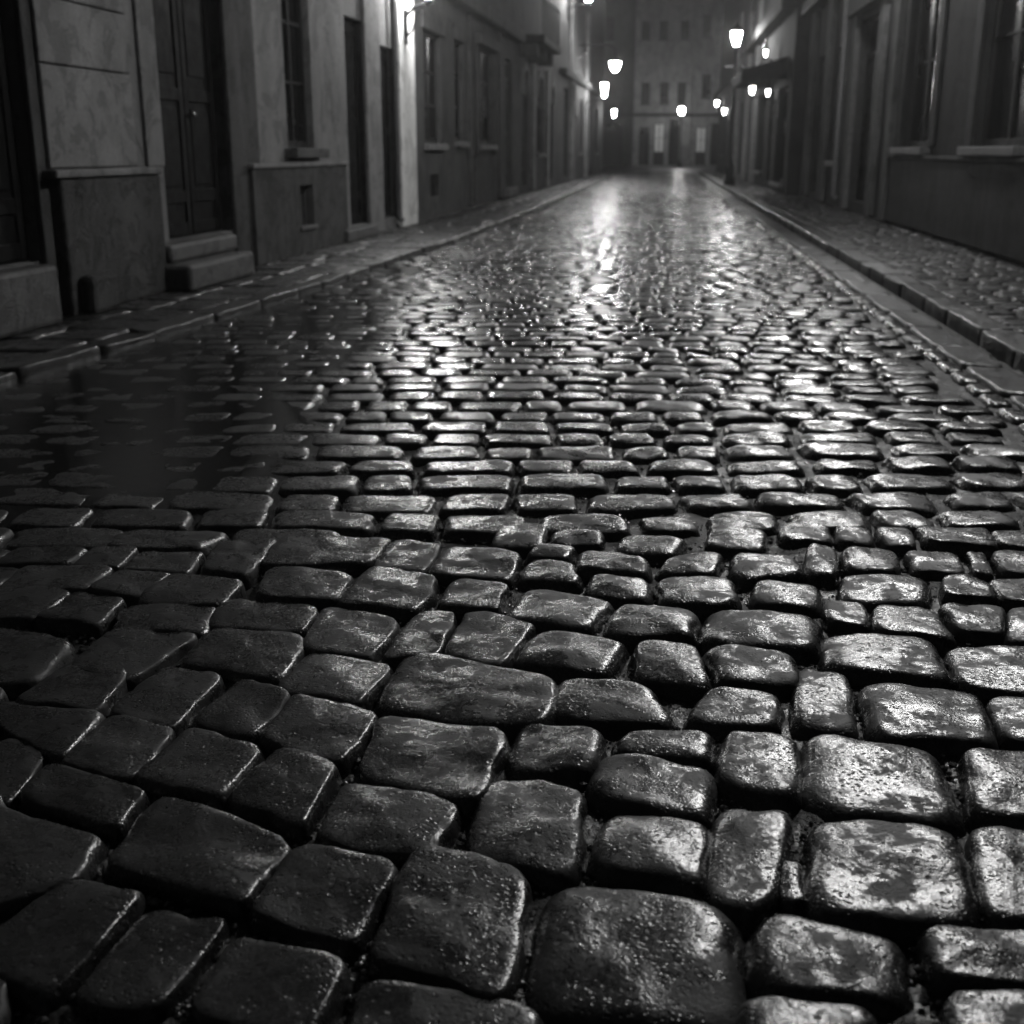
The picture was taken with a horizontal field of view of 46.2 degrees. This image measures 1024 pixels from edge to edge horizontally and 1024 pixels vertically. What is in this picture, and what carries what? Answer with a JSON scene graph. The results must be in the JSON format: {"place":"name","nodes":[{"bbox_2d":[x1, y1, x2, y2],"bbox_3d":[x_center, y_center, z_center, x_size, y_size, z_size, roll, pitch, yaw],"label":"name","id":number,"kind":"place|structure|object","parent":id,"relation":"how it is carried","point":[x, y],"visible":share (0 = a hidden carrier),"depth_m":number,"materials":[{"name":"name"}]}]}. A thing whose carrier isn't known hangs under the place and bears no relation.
{"place":"outdoors","nodes":[
{"label":"outdoors","id":0,"kind":"place"},
{"bbox_2d":[0,0,417,338],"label":"town house","id":1,"kind":"structure","parent":0,"point":[149,147],"depth_m":9.86,"materials":[{"name":"stone"}]},
{"bbox_2d":[0,8,28,264],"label":"door","id":2,"kind":"structure","parent":1,"relation":"in","point":[13,238],"depth_m":7.41,"materials":[{"name":"black wood"}]},
{"bbox_2d":[152,0,221,238],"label":"door","id":3,"kind":"structure","parent":1,"relation":"in","point":[181,27],"depth_m":10.04,"materials":[{"name":"black wood"}]},
{"bbox_2d":[281,0,329,157],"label":"window","id":4,"kind":"structure","parent":1,"relation":"in","point":[291,17],"depth_m":12.68,"materials":[{"name":"glass"}]},
{"bbox_2d":[344,18,362,224],"bbox_3d":[-2.030,-4.792,14.811,0.078,2.420,0.830,2,17,8],"label":"door","id":5,"kind":"structure","parent":1,"relation":"in","point":[349,26],"depth_m":14.94,"materials":[{"name":"black wood"}]},
{"bbox_2d":[380,48,391,216],"bbox_3d":[-1.801,-5.156,16.366,0.078,2.220,0.810,2,17,8],"label":"door","id":6,"kind":"structure","parent":1,"relation":"in","point":[383,53],"depth_m":16.55,"materials":[{"name":"black wood"}]},
{"bbox_2d":[390,0,404,222],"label":"downpipe","id":7,"kind":"object","parent":1,"relation":"attached to","point":[397,184],"visible":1,"depth_m":16.39,"materials":[{"name":"grey metal"}]},
{"bbox_2d":[404,0,433,44],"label":"wall lantern","id":8,"kind":"object","parent":1,"relation":"attached to","point":[407,13],"depth_m":16.49,"materials":[{"name":"white"}]},
{"bbox_2d":[0,173,608,364],"bbox_3d":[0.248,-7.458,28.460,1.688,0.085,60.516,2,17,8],"label":"pavement","id":9,"kind":"structure","parent":0,"point":[124,317],"depth_m":9.95,"materials":[{"name":"grey stone"}]},
{"bbox_2d":[0,171,1023,1023],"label":"road","id":10,"kind":"structure","parent":0,"point":[278,739],"depth_m":2.58,"materials":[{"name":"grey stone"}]},
{"bbox_2d":[0,268,457,548],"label":"water","id":11,"kind":"structure","parent":10,"relation":"on","point":[139,470],"depth_m":5.25,"materials":[{"name":"black liquid"}]},
{"bbox_2d":[602,166,715,173],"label":"square paving","id":12,"kind":"structure","parent":0,"point":[694,170],"depth_m":73.72,"materials":[{"name":"grey stone"}]},
{"bbox_2d":[677,107,684,166],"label":"globe lamp post","id":13,"kind":"object","parent":12,"relation":"on","point":[681,110],"visible":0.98,"depth_m":78.89,"materials":[{"name":"black metal"}]},
{"bbox_2d":[402,174,991,354],"bbox_3d":[3.251,-8.864,33.211,5.400,0.001,55.000,2,17,6],"label":"road bed","id":14,"kind":"object","parent":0,"point":[875,323],"visible":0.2,"depth_m":8.04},
{"bbox_2d":[741,0,811,195],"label":"shop house","id":15,"kind":"structure","parent":0,"point":[772,153],"depth_m":31.41,"materials":[{"name":"stone"}]},
{"bbox_2d":[752,108,765,174],"bbox_3d":[7.557,-11.341,36.035,0.350,2.300,2.560,2,17,6],"label":"window","id":16,"kind":"structure","parent":15,"relation":"in","point":[754,171],"depth_m":36.91,"materials":[{"name":"paint"}]},
{"bbox_2d":[731,56,788,88],"bbox_3d":[6.330,-11.251,30.855,1.103,0.602,4.212,2,17,6],"label":"awning","id":17,"kind":"object","parent":15,"relation":"attached to","point":[760,75],"visible":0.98,"depth_m":28.89,"materials":[{"name":"fabric"}]},
{"bbox_2d":[748,80,778,117],"bbox_3d":[6.485,-10.731,30.882,0.800,1.110,0.181,2,17,6],"label":"wall lantern","id":18,"kind":"object","parent":15,"relation":"attached to","point":[752,86],"depth_m":30.87,"materials":[{"name":"white"}]},
{"bbox_2d":[763,36,772,60],"bbox_3d":[6.906,-12.178,32.181,0.367,1.090,0.142,2,17,6],"label":"wall lantern","id":19,"kind":"object","parent":15,"relation":"attached to","point":[765,51],"depth_m":32.09,"materials":[{"name":"white glass"}]},
{"bbox_2d":[765,80,774,118],"bbox_3d":[6.888,-11.057,31.996,0.290,1.090,0.142,2,17,6],"label":"wall lantern","id":20,"kind":"object","parent":15,"relation":"attached to","point":[767,90],"depth_m":31.94,"materials":[{"name":"white"}]},
{"bbox_2d":[769,94,774,180],"bbox_3d":[7.227,-10.306,33.022,0.078,2.340,1.160,2,17,6],"label":"door","id":21,"kind":"structure","parent":15,"relation":"in","point":[774,94],"depth_m":33.55,"materials":[{"name":"black wood"}]},
{"bbox_2d":[769,89,787,187],"bbox_3d":[6.841,-9.447,30.278,0.350,2.400,2.760,2,17,6],"label":"window","id":22,"kind":"structure","parent":15,"relation":"in","point":[774,184],"depth_m":31.29,"materials":[{"name":"paint"}]},
{"bbox_2d":[800,0,894,220],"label":"town house","id":23,"kind":"structure","parent":0,"point":[870,31],"depth_m":21.22,"materials":[{"name":"stone"}]},
{"bbox_2d":[815,59,824,188],"bbox_3d":[6.693,-8.306,25.698,0.078,2.740,1.160,2,17,6],"label":"door","id":24,"kind":"structure","parent":23,"relation":"in","point":[824,59],"depth_m":26.13,"materials":[{"name":"black wood"}]},
{"bbox_2d":[824,55,846,166],"bbox_3d":[6.270,-7.764,22.968,0.250,2.200,1.360,2,17,6],"label":"window","id":25,"kind":"structure","parent":23,"relation":"in","point":[826,163],"depth_m":23.20,"materials":[{"name":"paint"}]},
{"bbox_2d":[830,0,848,199],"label":"downpipe","id":26,"kind":"object","parent":23,"relation":"attached to","point":[835,170],"visible":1,"depth_m":21.89,"materials":[{"name":"grey metal"}]},
{"bbox_2d":[856,16,878,200],"bbox_3d":[6.006,-6.636,19.818,0.090,2.940,2.260,2,17,6],"label":"door","id":27,"kind":"structure","parent":23,"relation":"in","point":[870,68],"depth_m":20.48,"materials":[{"name":"black wood"}]},
{"bbox_2d":[701,170,1023,333],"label":"pavement","id":28,"kind":"structure","parent":0,"point":[962,263],"depth_m":12.24,"materials":[{"name":"grey stone"}]},
{"bbox_2d":[723,19,744,184],"bbox_3d":[6.542,-12.087,35.514,0.600,4.660,0.351,2,17,6],"label":"lamp post","id":29,"kind":"object","parent":28,"relation":"on","point":[736,31],"visible":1,"depth_m":35.55,"materials":[{"name":"black metal"}]},
{"label":"ground","id":30,"kind":"structure","parent":0,"visible":0},
{"bbox_2d":[0,173,614,383],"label":"kerb","id":31,"kind":"structure","parent":30,"relation":"on","point":[9,371],"depth_m":8.36,"materials":[{"name":"stone"}]},
{"bbox_2d":[413,0,525,221],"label":"town house","id":32,"kind":"structure","parent":30,"relation":"on","point":[466,73],"depth_m":21.69,"materials":[{"name":"stone"}]},
{"bbox_2d":[423,32,448,149],"bbox_3d":[-1.276,-6.654,19.028,0.250,1.750,1.460,2,17,8],"label":"window","id":33,"kind":"structure","parent":32,"relation":"in","point":[428,40],"depth_m":19.29,"materials":[{"name":"glass"}]},
{"bbox_2d":[454,42,469,146],"bbox_3d":[-0.956,-7.345,21.147,0.250,1.750,0.960,2,17,8],"label":"window","id":34,"kind":"structure","parent":32,"relation":"in","point":[458,143],"depth_m":21.42,"materials":[{"name":"paint"}]},
{"bbox_2d":[479,48,497,149],"bbox_3d":[-0.551,-8.184,23.841,0.250,1.900,2.061,2,17,8],"label":"window","id":35,"kind":"structure","parent":32,"relation":"in","point":[484,56],"depth_m":24.33,"materials":[{"name":"paint"}]},
{"bbox_2d":[505,61,507,186],"bbox_3d":[-0.220,-8.683,26.913,0.090,2.720,1.260,2,17,8],"label":"door","id":36,"kind":"structure","parent":32,"relation":"in","point":[506,63],"depth_m":27.37,"materials":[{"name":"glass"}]},
{"bbox_2d":[518,0,560,195],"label":"town house","id":37,"kind":"structure","parent":30,"relation":"on","point":[539,51],"depth_m":30.72,"materials":[{"name":"stone"}]},
{"bbox_2d":[521,94,523,184],"bbox_3d":[0.185,-9.459,29.521,0.078,2.740,1.160,2,17,8],"label":"door","id":38,"kind":"structure","parent":37,"relation":"in","point":[522,95],"depth_m":29.89,"materials":[{"name":"black wood"}]},
{"bbox_2d":[536,97,545,157],"bbox_3d":[0.706,-10.620,32.260,0.250,2.100,1.761,2,17,8],"label":"window","id":39,"kind":"structure","parent":37,"relation":"in","point":[538,155],"depth_m":32.91,"materials":[{"name":"paint"}]},
{"bbox_2d":[557,0,608,184],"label":"town house","id":40,"kind":"structure","parent":30,"relation":"on","point":[580,134],"depth_m":43.52,"materials":[{"name":"paint"}]},
{"bbox_2d":[563,89,564,175],"bbox_3d":[1.620,-12.348,39.096,0.078,2.740,1.360,2,17,8],"label":"door","id":41,"kind":"structure","parent":40,"relation":"in","point":[564,89],"depth_m":39.53,"materials":[{"name":"black wood"}]},
{"bbox_2d":[567,0,591,21],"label":"wall lantern","id":42,"kind":"object","parent":40,"relation":"attached to","point":[587,2],"depth_m":37.08,"materials":[{"name":"white"}]},
{"bbox_2d":[579,100,584,155],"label":"window","id":43,"kind":"structure","parent":40,"relation":"in","point":[580,154],"depth_m":45.07,"materials":[{"name":"paint"}]},
{"bbox_2d":[594,109,598,154],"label":"window","id":44,"kind":"structure","parent":40,"relation":"in","point":[597,153],"depth_m":52.06,"materials":[{"name":"paint"}]},
{"bbox_2d":[585,74,608,113],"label":"wall lantern","id":45,"kind":"object","parent":40,"relation":"attached to","point":[604,84],"depth_m":44.43,"materials":[{"name":"white"}]},
{"bbox_2d":[578,44,620,71],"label":"street lamp","id":46,"kind":"object","parent":40,"relation":"attached to","point":[614,63],"visible":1,"depth_m":42.02,"materials":[{"name":"white glass"}]},
{"bbox_2d":[603,102,616,129],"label":"wall lantern","id":47,"kind":"object","parent":40,"relation":"attached to","point":[614,109],"depth_m":53.93,"materials":[{"name":"white glass"}]},
{"bbox_2d":[602,0,636,165],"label":"end house","id":48,"kind":"structure","parent":30,"relation":"on","point":[620,37],"depth_m":82.70,"materials":[{"name":"paint"}]},
{"bbox_2d":[604,16,614,42],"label":"window","id":49,"kind":"structure","parent":48,"relation":"in","point":[610,20],"depth_m":81.90,"materials":[{"name":"glass"}]},
{"bbox_2d":[602,124,622,164],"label":"door","id":50,"kind":"structure","parent":48,"relation":"in","point":[612,140],"depth_m":84.02,"materials":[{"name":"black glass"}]},
{"bbox_2d":[632,0,694,166],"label":"end house","id":51,"kind":"structure","parent":30,"relation":"on","point":[664,46],"depth_m":81.44,"materials":[{"name":"paint"}]},
{"bbox_2d":[638,127,648,164],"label":"door","id":52,"kind":"structure","parent":51,"relation":"in","point":[644,131],"depth_m":82.86,"materials":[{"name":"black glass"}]},
{"bbox_2d":[639,82,650,105],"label":"window","id":53,"kind":"structure","parent":51,"relation":"in","point":[645,86],"depth_m":81.88,"materials":[{"name":"glass"}]},
{"bbox_2d":[640,21,650,41],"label":"window","id":54,"kind":"structure","parent":51,"relation":"in","point":[645,31],"depth_m":80.73,"materials":[{"name":"glass"}]},
{"bbox_2d":[653,123,664,152],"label":"window","id":55,"kind":"structure","parent":51,"relation":"in","point":[659,128],"depth_m":82.60,"materials":[{"name":"glass"}]},
{"bbox_2d":[658,82,668,105],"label":"window","id":56,"kind":"structure","parent":51,"relation":"in","point":[664,86],"depth_m":81.74,"materials":[{"name":"glass"}]},
{"bbox_2d":[658,21,668,40],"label":"window","id":57,"kind":"structure","parent":51,"relation":"in","point":[663,28],"depth_m":80.61,"materials":[{"name":"glass"}]},
{"bbox_2d":[668,119,679,164],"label":"door","id":58,"kind":"structure","parent":51,"relation":"in","point":[674,127],"depth_m":82.56,"materials":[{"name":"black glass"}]},
{"bbox_2d":[676,82,686,105],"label":"window","id":59,"kind":"structure","parent":51,"relation":"in","point":[681,90],"depth_m":81.62,"materials":[{"name":"glass"}]},
{"bbox_2d":[679,20,689,40],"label":"window","id":60,"kind":"structure","parent":51,"relation":"in","point":[685,24],"depth_m":80.43,"materials":[{"name":"glass"}]},
{"bbox_2d":[689,0,723,166],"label":"end house","id":61,"kind":"structure","parent":30,"relation":"on","point":[707,47],"depth_m":81.70,"materials":[{"name":"paint"}]},
{"bbox_2d":[695,127,705,152],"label":"window","id":62,"kind":"structure","parent":61,"relation":"in","point":[700,147],"depth_m":82.88,"materials":[{"name":"glass"}]},
{"bbox_2d":[700,75,711,99],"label":"window","id":63,"kind":"structure","parent":61,"relation":"in","point":[706,79],"depth_m":81.86,"materials":[{"name":"glass"}]},
{"bbox_2d":[701,15,711,37],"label":"window","id":64,"kind":"structure","parent":61,"relation":"in","point":[706,25],"depth_m":80.77,"materials":[{"name":"glass"}]},
{"bbox_2d":[710,123,717,164],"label":"door","id":65,"kind":"structure","parent":61,"relation":"in","point":[714,132],"depth_m":82.84,"materials":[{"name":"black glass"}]},
{"bbox_2d":[714,0,752,179],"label":"town house","id":66,"kind":"structure","parent":30,"relation":"on","point":[741,11],"depth_m":51.21,"materials":[{"name":"paint"}]},
{"bbox_2d":[715,96,722,115],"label":"wall lantern","id":67,"kind":"object","parent":66,"relation":"attached to","point":[716,102],"depth_m":57.96,"materials":[{"name":"white glass"}]},
{"bbox_2d":[722,101,727,124],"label":"wall lantern","id":68,"kind":"object","parent":66,"relation":"attached to","point":[724,108],"depth_m":53.35,"materials":[{"name":"white glass"}]},
{"bbox_2d":[693,173,1023,411],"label":"gutter","id":69,"kind":"object","parent":30,"relation":"on","point":[993,374],"visible":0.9,"depth_m":7.90,"materials":[{"name":"stone"}]},
{"bbox_2d":[697,171,1023,372],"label":"kerb","id":70,"kind":"structure","parent":30,"relation":"on","point":[999,341],"depth_m":9.09,"materials":[{"name":"stone"}]},
{"bbox_2d":[877,0,1023,265],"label":"town house","id":71,"kind":"structure","parent":30,"relation":"on","point":[952,166],"depth_m":13.72,"materials":[{"name":"stone"}]},
{"bbox_2d":[889,0,940,154],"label":"window","id":72,"kind":"structure","parent":71,"relation":"in","point":[929,18],"depth_m":16.19,"materials":[{"name":"paint"}]},
{"bbox_2d":[956,0,1023,156],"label":"window","id":73,"kind":"structure","parent":71,"relation":"in","point":[1003,129],"depth_m":12.31,"materials":[{"name":"paint"}]}
]}

